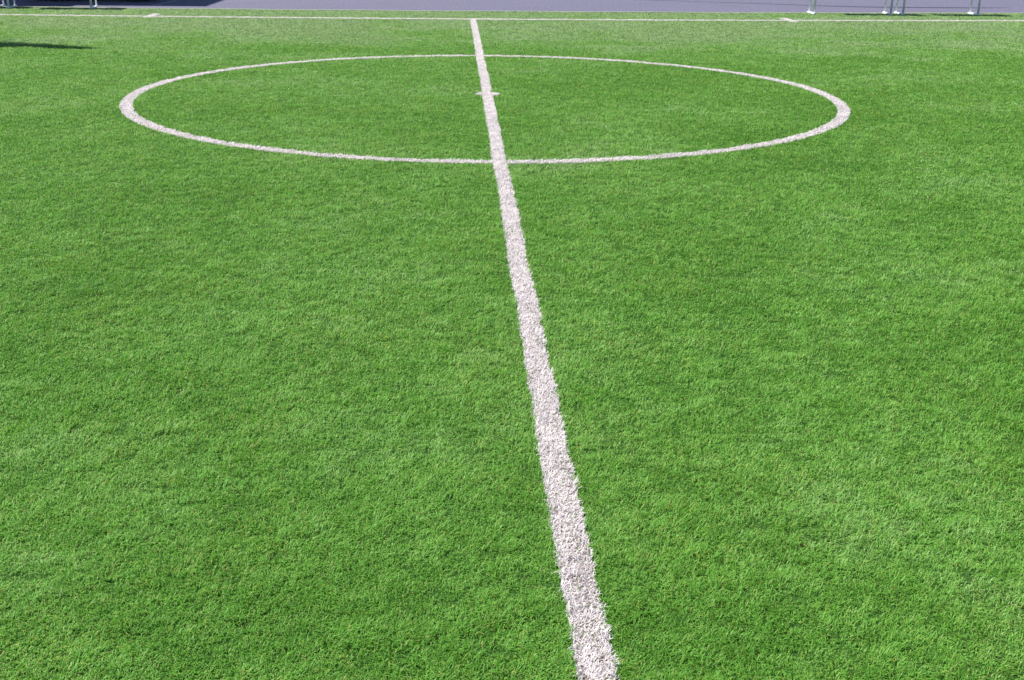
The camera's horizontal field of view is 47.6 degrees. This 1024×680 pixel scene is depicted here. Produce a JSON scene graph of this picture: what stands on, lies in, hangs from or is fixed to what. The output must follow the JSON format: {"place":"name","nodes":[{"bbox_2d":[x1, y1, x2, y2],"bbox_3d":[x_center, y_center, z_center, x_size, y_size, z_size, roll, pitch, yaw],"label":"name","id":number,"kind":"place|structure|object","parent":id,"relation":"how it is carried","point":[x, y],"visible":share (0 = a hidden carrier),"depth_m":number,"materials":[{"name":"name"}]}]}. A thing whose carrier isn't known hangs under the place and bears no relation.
{"place":"outdoors","nodes":[
{"label":"outdoors","id":0,"kind":"place"},
{"bbox_2d":[0,6,1023,679],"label":"turf base","id":1,"kind":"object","parent":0,"point":[604,429],"visible":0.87,"depth_m":8.17,"materials":[{"name":"green plant"}]},
{"bbox_2d":[6,0,97,8],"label":"football goal","id":2,"kind":"object","parent":1,"relation":"on","point":[15,5],"visible":1,"depth_m":37.38,"materials":[{"name":"white metal"}]},
{"bbox_2d":[124,56,844,162],"bbox_3d":[-0.428,-4.277,20.208,12.140,0.001,12.140,0,20,-3],"label":"circle backing","id":3,"kind":"object","parent":1,"relation":"on","point":[473,161],"visible":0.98,"depth_m":15.30,"materials":[{"name":"white paint"}]},
{"bbox_2d":[119,54,850,163],"bbox_3d":[-0.430,-4.307,20.202,12.236,0.075,12.244,0,20,-3],"label":"circle","id":4,"kind":"object","parent":1,"relation":"on","point":[842,108],"visible":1,"depth_m":16.70,"materials":[{"name":"white paint"}]},
{"bbox_2d":[476,92,498,95],"bbox_3d":[-0.422,-4.296,20.204,0.461,0.053,0.386,0,20,-3],"label":"spot","id":5,"kind":"object","parent":1,"relation":"on","point":[492,93],"visible":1,"depth_m":20.19,"materials":[{"name":"white paint"}]},
{"bbox_2d":[0,13,1023,21],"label":"touchline","id":6,"kind":"object","parent":1,"relation":"on","point":[604,19],"visible":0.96,"depth_m":35.23,"materials":[{"name":"white paint"}]},
{"bbox_2d":[491,142,615,679],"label":"halfway line backing","id":7,"kind":"object","parent":1,"relation":"on","point":[572,614],"visible":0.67,"depth_m":5.68,"materials":[{"name":"white paint"}]},
{"bbox_2d":[470,18,621,679],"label":"halfway line","id":8,"kind":"object","parent":7,"relation":"on","point":[511,214],"visible":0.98,"depth_m":6.80,"materials":[{"name":"white paint"}]},
{"bbox_2d":[779,18,797,21],"bbox_3d":[8.640,-10.004,36.248,0.276,0.053,1.408,0,20,-3],"label":"substitution mark","id":9,"kind":"object","parent":1,"relation":"on","point":[788,19],"visible":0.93,"depth_m":36.23,"materials":[{"name":"white paint"}]},
{"bbox_2d":[807,0,892,14],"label":"football goal","id":10,"kind":"object","parent":1,"relation":"on","point":[814,9],"visible":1,"depth_m":38.79,"materials":[{"name":"white metal"}]},
{"bbox_2d":[894,0,980,14],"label":"football goal","id":11,"kind":"object","parent":1,"relation":"on","point":[970,12],"visible":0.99,"depth_m":39.06,"materials":[{"name":"white metal"}]},
{"bbox_2d":[0,0,1023,12],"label":"asphalt","id":12,"kind":"structure","parent":0,"point":[991,6],"depth_m":41.25,"materials":[{"name":"grey asphalt"}]},
{"bbox_2d":[660,0,985,7],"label":"tar seam","id":13,"kind":"object","parent":12,"relation":"on","point":[862,6],"visible":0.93,"depth_m":42.67,"materials":[{"name":"black asphalt"}]},
{"label":"ground","id":14,"kind":"structure","parent":0,"visible":0},
{"bbox_2d":[2,6,1023,13],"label":"kerb","id":15,"kind":"structure","parent":14,"relation":"on","point":[490,11],"depth_m":38.32,"materials":[{"name":"concrete"}]}
]}

